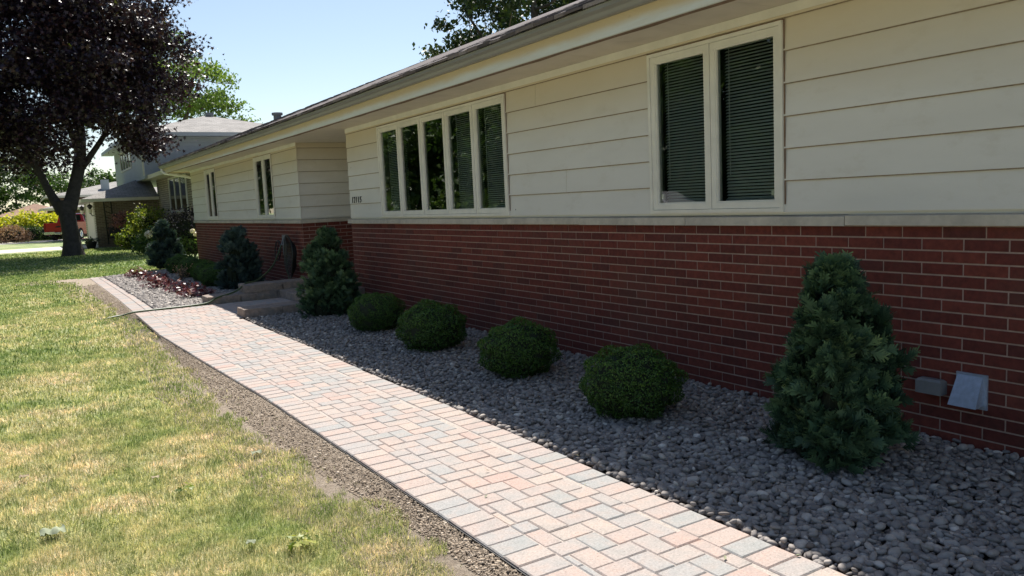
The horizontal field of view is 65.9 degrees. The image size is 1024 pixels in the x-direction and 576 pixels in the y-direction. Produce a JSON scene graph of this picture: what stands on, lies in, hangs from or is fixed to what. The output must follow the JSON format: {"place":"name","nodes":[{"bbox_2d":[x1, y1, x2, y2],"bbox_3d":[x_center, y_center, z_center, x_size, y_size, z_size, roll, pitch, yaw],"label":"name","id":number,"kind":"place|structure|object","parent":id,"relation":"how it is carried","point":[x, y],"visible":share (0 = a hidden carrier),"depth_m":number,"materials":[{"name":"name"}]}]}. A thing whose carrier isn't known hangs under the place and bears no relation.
{"place":"outdoors","nodes":[
{"label":"outdoors","id":0,"kind":"place"},
{"bbox_2d":[0,238,86,253],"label":"driveway","id":1,"kind":"structure","parent":0,"point":[32,249],"depth_m":43.05,"materials":[{"name":"concrete"}]},
{"bbox_2d":[0,223,35,243],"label":"dry grass clump","id":2,"kind":"object","parent":1,"relation":"on","point":[9,233],"visible":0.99,"depth_m":57.52,"materials":[{"name":"beige plant"}]},
{"bbox_2d":[18,224,43,240],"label":"round bush","id":3,"kind":"object","parent":1,"relation":"on","point":[36,231],"visible":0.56,"depth_m":60.02,"materials":[{"name":"green plant"}]},
{"bbox_2d":[43,213,86,239],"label":"pickup truck","id":4,"kind":"object","parent":1,"relation":"on","point":[53,230],"visible":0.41,"depth_m":57.67,"materials":[{"name":"red paint"}]},
{"bbox_2d":[103,269,270,310],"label":"gravel","id":5,"kind":"structure","parent":0,"point":[154,297],"depth_m":15.00,"materials":[{"name":"grey gravel"}]},
{"bbox_2d":[124,265,149,277],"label":"red leaf plant","id":6,"kind":"object","parent":5,"relation":"on","point":[137,273],"visible":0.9,"depth_m":19.00,"materials":[{"name":"red plant"}]},
{"bbox_2d":[136,271,168,280],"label":"red leaf plant","id":7,"kind":"object","parent":5,"relation":"on","point":[143,278],"visible":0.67,"depth_m":17.60,"materials":[{"name":"red plant"}]},
{"bbox_2d":[140,274,175,287],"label":"red leaf plant","id":8,"kind":"object","parent":5,"relation":"on","point":[156,283],"visible":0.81,"depth_m":15.92,"materials":[{"name":"red plant"}]},
{"bbox_2d":[164,254,189,272],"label":"boxwood shrub","id":9,"kind":"object","parent":5,"relation":"on","point":[173,261],"visible":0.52,"depth_m":19.50,"materials":[{"name":"green plant"}]},
{"bbox_2d":[162,278,195,292],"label":"red leaf plant","id":10,"kind":"object","parent":5,"relation":"on","point":[180,287],"visible":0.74,"depth_m":14.78,"materials":[{"name":"red plant"}]},
{"bbox_2d":[172,263,192,280],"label":"twiggy plant","id":11,"kind":"object","parent":5,"relation":"on","point":[182,274],"visible":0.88,"depth_m":17.41,"materials":[{"name":"beige plant"}]},
{"bbox_2d":[175,257,205,277],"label":"boxwood shrub","id":12,"kind":"object","parent":5,"relation":"on","point":[185,261],"visible":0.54,"depth_m":18.00,"materials":[{"name":"green plant"}]},
{"bbox_2d":[176,282,215,297],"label":"red leaf plant","id":13,"kind":"object","parent":5,"relation":"on","point":[188,293],"visible":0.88,"depth_m":13.84,"materials":[{"name":"red plant"}]},
{"bbox_2d":[189,259,214,280],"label":"boxwood shrub","id":14,"kind":"object","parent":5,"relation":"on","point":[194,272],"visible":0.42,"depth_m":16.85,"materials":[{"name":"green plant"}]},
{"bbox_2d":[197,263,225,286],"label":"boxwood shrub","id":15,"kind":"object","parent":5,"relation":"on","point":[208,274],"visible":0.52,"depth_m":15.50,"materials":[{"name":"green plant"}]},
{"bbox_2d":[0,236,461,575],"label":"lawn","id":16,"kind":"structure","parent":0,"point":[31,245],"depth_m":4.49,"materials":[{"name":"green plant"}]},
{"bbox_2d":[0,155,28,190],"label":"shade tree","id":17,"kind":"object","parent":16,"relation":"on","point":[5,173],"visible":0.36,"depth_m":46.11,"materials":[{"name":"green plant"}]},
{"bbox_2d":[0,212,36,227],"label":"golden shrub","id":18,"kind":"object","parent":16,"relation":"on","point":[9,221],"visible":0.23,"depth_m":62.06,"materials":[{"name":"yellow plant"}]},
{"bbox_2d":[0,204,47,219],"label":"bungalow","id":19,"kind":"object","parent":16,"relation":"on","point":[34,207],"visible":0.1,"depth_m":89.58,"materials":[{"name":"beige brick"}]},
{"bbox_2d":[9,209,48,228],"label":"golden shrub","id":20,"kind":"object","parent":16,"relation":"on","point":[33,215],"visible":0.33,"depth_m":62.90,"materials":[{"name":"yellow plant"}]},
{"bbox_2d":[0,160,84,214],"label":"shade tree","id":21,"kind":"object","parent":16,"relation":"on","point":[56,184],"visible":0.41,"depth_m":107.21,"materials":[{"name":"green plant"}]},
{"bbox_2d":[10,279,77,285],"bbox_3d":[-11.347,-0.125,19.143,1.500,0.001,1.200,-7,8,-31],"label":"soil patch","id":22,"kind":"object","parent":16,"relation":"on","point":[60,281],"visible":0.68,"depth_m":19.34,"materials":[{"name":"brown soil"}]},
{"bbox_2d":[31,212,57,239],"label":"golden shrub","id":23,"kind":"object","parent":16,"relation":"on","point":[53,218],"visible":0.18,"depth_m":63.20,"materials":[{"name":"yellow plant"}]},
{"bbox_2d":[39,225,51,239],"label":"round bush","id":24,"kind":"object","parent":16,"relation":"on","point":[47,237],"visible":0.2,"depth_m":60.97,"materials":[{"name":"green plant"}]},
{"bbox_2d":[40,524,65,535],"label":"crumpled leaf","id":25,"kind":"object","parent":16,"relation":"on","point":[52,531],"visible":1,"depth_m":3.72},
{"bbox_2d":[38,205,86,235],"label":"garage wing","id":26,"kind":"structure","parent":16,"relation":"on","point":[49,210],"depth_m":67.34,"materials":[{"name":"beige paint"}]},
{"bbox_2d":[81,236,99,248],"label":"potted plant","id":27,"kind":"object","parent":16,"relation":"on","point":[90,243],"visible":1,"depth_m":39.55,"materials":[{"name":"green plant"}]},
{"bbox_2d":[81,167,115,188],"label":"shade tree","id":28,"kind":"object","parent":16,"relation":"on","point":[88,182],"visible":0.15,"depth_m":87.78,"materials":[{"name":"green plant"}]},
{"bbox_2d":[41,179,158,206],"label":"ranch house","id":29,"kind":"structure","parent":16,"relation":"on","point":[105,185],"depth_m":79.31,"materials":[{"name":"brown brick"}]},
{"bbox_2d":[103,202,125,243],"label":"iron trellis","id":30,"kind":"object","parent":16,"relation":"on","point":[111,231],"visible":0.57,"depth_m":40.74,"materials":[{"name":"black metal"}]},
{"bbox_2d":[0,0,229,256],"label":"maple tree","id":31,"kind":"object","parent":16,"relation":"on","point":[74,60],"visible":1,"depth_m":30.96,"materials":[{"name":"purple plant"}]},
{"bbox_2d":[110,224,141,248],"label":"lime shrub","id":32,"kind":"object","parent":16,"relation":"on","point":[123,239],"visible":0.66,"depth_m":36.28,"materials":[{"name":"green plant"}]},
{"bbox_2d":[119,203,174,234],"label":"yellow shrub","id":33,"kind":"object","parent":16,"relation":"on","point":[146,219],"visible":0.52,"depth_m":37.00,"materials":[{"name":"green plant"}]},
{"bbox_2d":[129,225,182,254],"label":"peony bush","id":34,"kind":"object","parent":16,"relation":"on","point":[142,241],"visible":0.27,"depth_m":30.19,"materials":[{"name":"green plant"}]},
{"bbox_2d":[144,230,151,237],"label":"flower","id":35,"kind":"object","parent":34,"relation":"attached to","point":[148,233],"visible":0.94,"depth_m":29.65,"materials":[{"name":"white plant"}]},
{"bbox_2d":[78,112,261,247],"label":"split level house","id":36,"kind":"structure","parent":16,"relation":"on","point":[138,180],"depth_m":41.24,"materials":[{"name":"stone"}]},
{"bbox_2d":[79,205,85,216],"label":"wall lantern","id":37,"kind":"object","parent":36,"relation":"attached to","point":[81,208],"depth_m":45.72,"materials":[{"name":"black metal"}]},
{"bbox_2d":[87,203,94,215],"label":"wall lantern","id":38,"kind":"object","parent":36,"relation":"attached to","point":[89,206],"depth_m":40.72,"materials":[{"name":"black metal"}]},
{"bbox_2d":[85,202,96,246],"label":"pillar","id":39,"kind":"structure","parent":36,"relation":"in","point":[90,219],"depth_m":43.00,"materials":[{"name":"white paint"}]},
{"bbox_2d":[119,152,131,172],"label":"window","id":40,"kind":"structure","parent":36,"relation":"in","point":[124,165],"depth_m":46.22,"materials":[{"name":"white glass"}]},
{"bbox_2d":[168,173,188,212],"bbox_3d":[-15.554,-4.368,36.796,0.048,1.670,4.660,-7,8,-31],"label":"window","id":41,"kind":"structure","parent":36,"relation":"in","point":[178,195],"depth_m":36.75,"materials":[{"name":"white glass"}]},
{"bbox_2d":[145,204,196,244],"bbox_3d":[-10.468,-1.935,25.869,2.467,1.651,2.256,-3,6,1],"label":"dark shrub","id":42,"kind":"object","parent":16,"relation":"on","point":[183,224],"visible":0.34,"depth_m":25.42,"materials":[{"name":"black plant"}]},
{"bbox_2d":[84,15,262,132],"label":"shade tree","id":43,"kind":"object","parent":16,"relation":"on","point":[208,101],"visible":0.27,"depth_m":68.31,"materials":[{"name":"green plant"}]},
{"bbox_2d":[174,482,193,492],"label":"weed","id":44,"kind":"object","parent":16,"relation":"on","point":[181,489],"visible":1,"depth_m":4.20,"materials":[{"name":"green plant"}]},
{"bbox_2d":[180,230,197,257],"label":"peony bush","id":45,"kind":"object","parent":16,"relation":"on","point":[190,246],"visible":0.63,"depth_m":25.16,"materials":[{"name":"green plant"}]},
{"bbox_2d":[108,245,281,318],"bbox_3d":[-4.899,-0.158,13.096,0.694,0.869,3.734,1,7,29],"label":"garden hose","id":46,"kind":"object","parent":16,"relation":"on","point":[200,303],"visible":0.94,"depth_m":12.57,"materials":[{"name":"green rubber"}]},
{"bbox_2d":[54,278,527,575],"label":"soil verge","id":47,"kind":"structure","parent":16,"relation":"on","point":[328,487],"depth_m":4.51,"materials":[{"name":"brown soil"}]},
{"bbox_2d":[137,316,526,575],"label":"edge restraint","id":48,"kind":"object","parent":47,"relation":"on","point":[458,530],"visible":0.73,"depth_m":4.14,"materials":[{"name":"black metal"}]},
{"bbox_2d":[280,288,305,300],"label":"entry steps","id":49,"kind":"structure","parent":16,"relation":"on","point":[288,294],"depth_m":12.97,"materials":[{"name":"concrete"}]},
{"bbox_2d":[286,530,318,551],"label":"weed","id":50,"kind":"object","parent":16,"relation":"on","point":[297,543],"visible":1,"depth_m":3.45,"materials":[{"name":"green plant"}]},
{"bbox_2d":[412,0,577,61],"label":"shade tree","id":51,"kind":"object","parent":16,"relation":"on","point":[507,15],"visible":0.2,"depth_m":29.13,"materials":[{"name":"green plant"}]},
{"bbox_2d":[158,0,1023,457],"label":"brick house","id":52,"kind":"structure","parent":16,"relation":"on","point":[690,186],"depth_m":5.96,"materials":[{"name":"brick"}]},
{"bbox_2d":[203,168,218,219],"bbox_3d":[-7.657,-2.398,20.232,0.110,1.285,1.278,-7,8,-31],"label":"window","id":53,"kind":"structure","parent":52,"relation":"in","point":[209,174],"depth_m":20.20,"materials":[{"name":"white glass"}]},
{"bbox_2d":[252,153,275,218],"bbox_3d":[-4.951,-2.028,15.913,0.110,1.265,1.338,-7,8,-31],"label":"window","id":54,"kind":"structure","parent":52,"relation":"in","point":[262,167],"depth_m":15.87,"materials":[{"name":"white glass"}]},
{"bbox_2d":[274,235,296,278],"bbox_3d":[-4.240,-0.556,14.816,0.190,0.917,1.384,-7,8,-31],"label":"hose hanger","id":55,"kind":"object","parent":52,"relation":"attached to","point":[285,243],"visible":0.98,"depth_m":14.57,"materials":[{"name":"black metal"}]},
{"bbox_2d":[376,93,510,216],"bbox_3d":[-0.873,-1.476,9.451,0.160,1.232,3.345,-7,8,-31],"label":"window","id":56,"kind":"structure","parent":52,"relation":"in","point":[473,107],"depth_m":9.09,"materials":[{"name":"white glass"}]},
{"bbox_2d":[646,18,785,213],"bbox_3d":[1.478,-1.163,5.697,0.160,1.232,1.301,-7,8,-31],"label":"window","id":57,"kind":"structure","parent":52,"relation":"in","point":[710,48],"depth_m":5.64,"materials":[{"name":"white glass"}]},
{"label":"planting bed","id":58,"kind":"structure","parent":16,"relation":"on","visible":0},
{"bbox_2d":[144,219,185,268],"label":"conifer shrub","id":59,"kind":"object","parent":58,"relation":"on","point":[163,248],"visible":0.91,"depth_m":21.77,"materials":[{"name":"green plant"}]},
{"bbox_2d":[202,293,240,304],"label":"wall block","id":60,"kind":"structure","parent":58,"relation":"on","point":[233,297],"depth_m":12.87,"materials":[{"name":"grey concrete"}]},
{"bbox_2d":[213,224,266,289],"bbox_3d":[-5.184,-0.555,15.071,0.934,1.303,0.846,-2,6,3],"label":"conifer shrub","id":61,"kind":"object","parent":58,"relation":"on","point":[241,262],"visible":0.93,"depth_m":14.89,"materials":[{"name":"green plant"}]},
{"bbox_2d":[235,291,277,301],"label":"wall block","id":62,"kind":"structure","parent":58,"relation":"on","point":[258,296],"depth_m":13.13,"materials":[{"name":"grey concrete"}]},
{"bbox_2d":[238,280,282,292],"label":"wall block","id":63,"kind":"structure","parent":62,"relation":"on","point":[263,286],"depth_m":13.21,"materials":[{"name":"grey concrete"}]},
{"bbox_2d":[0,0,530,211],"label":"sky","id":64,"kind":"structure","parent":0,"point":[289,56],"materials":[{"name":"blue"}]},
{"bbox_2d":[90,277,846,575],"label":"walkway","id":65,"kind":"structure","parent":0,"point":[524,553],"depth_m":4.23,"materials":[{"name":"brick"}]},
{"bbox_2d":[237,303,282,318],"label":"wall block","id":66,"kind":"structure","parent":65,"relation":"on","point":[253,311],"depth_m":11.05,"materials":[{"name":"grey concrete"}]},
{"bbox_2d":[230,318,798,558],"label":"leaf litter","id":67,"kind":"object","parent":65,"relation":"on","point":[724,556],"visible":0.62,"depth_m":4.63,"materials":[{"name":"brown plant"}]},
{"bbox_2d":[244,311,1023,575],"bbox_3d":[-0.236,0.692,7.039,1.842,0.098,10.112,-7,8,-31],"label":"gravel","id":68,"kind":"structure","parent":0,"point":[990,526],"depth_m":4.10,"materials":[{"name":"grey gravel"}]},
{"bbox_2d":[276,301,302,313],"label":"wall block","id":69,"kind":"structure","parent":68,"relation":"on","point":[290,307],"depth_m":11.24,"materials":[{"name":"grey concrete"}]},
{"bbox_2d":[294,225,362,318],"bbox_3d":[-2.517,-0.217,10.733,0.931,1.274,0.918,-7,8,-31],"label":"conifer shrub","id":70,"kind":"object","parent":68,"relation":"on","point":[330,286],"visible":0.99,"depth_m":10.59,"materials":[{"name":"green plant"}]},
{"bbox_2d":[347,291,405,330],"bbox_3d":[-1.600,0.265,9.284,0.716,0.452,0.718,-2,6,9],"label":"boxwood shrub","id":71,"kind":"object","parent":68,"relation":"on","point":[374,311],"visible":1,"depth_m":9.07,"materials":[{"name":"green plant"}]},
{"bbox_2d":[395,299,467,351],"bbox_3d":[-0.800,0.353,7.917,0.735,0.509,0.730,1,7,28],"label":"boxwood shrub","id":72,"kind":"object","parent":68,"relation":"on","point":[434,326],"visible":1,"depth_m":7.73,"materials":[{"name":"green plant"}]},
{"bbox_2d":[475,316,562,378],"bbox_3d":[0.041,0.477,6.573,0.700,0.485,0.695,-7,8,-31],"label":"boxwood shrub","id":73,"kind":"object","parent":68,"relation":"on","point":[517,349],"visible":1,"depth_m":6.38,"materials":[{"name":"green plant"}]},
{"bbox_2d":[578,343,689,419],"bbox_3d":[0.781,0.601,5.241,0.740,0.466,0.738,-7,8,-31],"label":"boxwood shrub","id":74,"kind":"object","parent":68,"relation":"on","point":[626,381],"visible":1,"depth_m":5.05,"materials":[{"name":"green plant"}]},
{"bbox_2d":[758,249,921,475],"bbox_3d":[1.719,0.379,4.203,0.756,1.186,0.781,-7,8,-31],"label":"conifer shrub","id":75,"kind":"object","parent":68,"relation":"on","point":[834,379],"visible":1,"depth_m":4.03,"materials":[{"name":"green plant"}]},
{"bbox_3d":[-2.593,0.213,11.802,0.697,0.143,0.442,-7,8,-31],"label":"wall block","id":76,"kind":"object","parent":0,"visible":0},
{"bbox_2d":[294,287,364,301],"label":"wall block","id":77,"kind":"structure","parent":76,"relation":"on","point":[361,290],"depth_m":11.63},
{"label":"garden path","id":78,"kind":"structure","parent":0,"visible":0},
{"bbox_2d":[108,206,137,230],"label":"red shrub","id":79,"kind":"object","parent":78,"relation":"on","point":[121,219],"visible":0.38,"depth_m":39.09,"materials":[{"name":"pink plant"}]},
{"bbox_3d":[-0.710,-0.905,9.593,0.171,0.110,0.560,-7,8,-31],"label":"cushion","id":80,"kind":"object","parent":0,"visible":0},
{"bbox_2d":[455,198,462,208],"bbox_3d":[-0.647,-1.000,9.477,0.152,0.162,0.180,-2,6,3],"label":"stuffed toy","id":81,"kind":"object","parent":80,"relation":"on","point":[458,202],"visible":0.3,"depth_m":9.40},
{"bbox_3d":[-3.758,0.058,13.662,0.697,0.144,0.462,-7,8,-31],"label":"wall block","id":82,"kind":"object","parent":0,"visible":0},
{"bbox_2d":[276,277,308,288],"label":"wall block","id":83,"kind":"structure","parent":82,"relation":"on","point":[289,283],"depth_m":13.45,"materials":[{"name":"grey concrete"}]}
]}

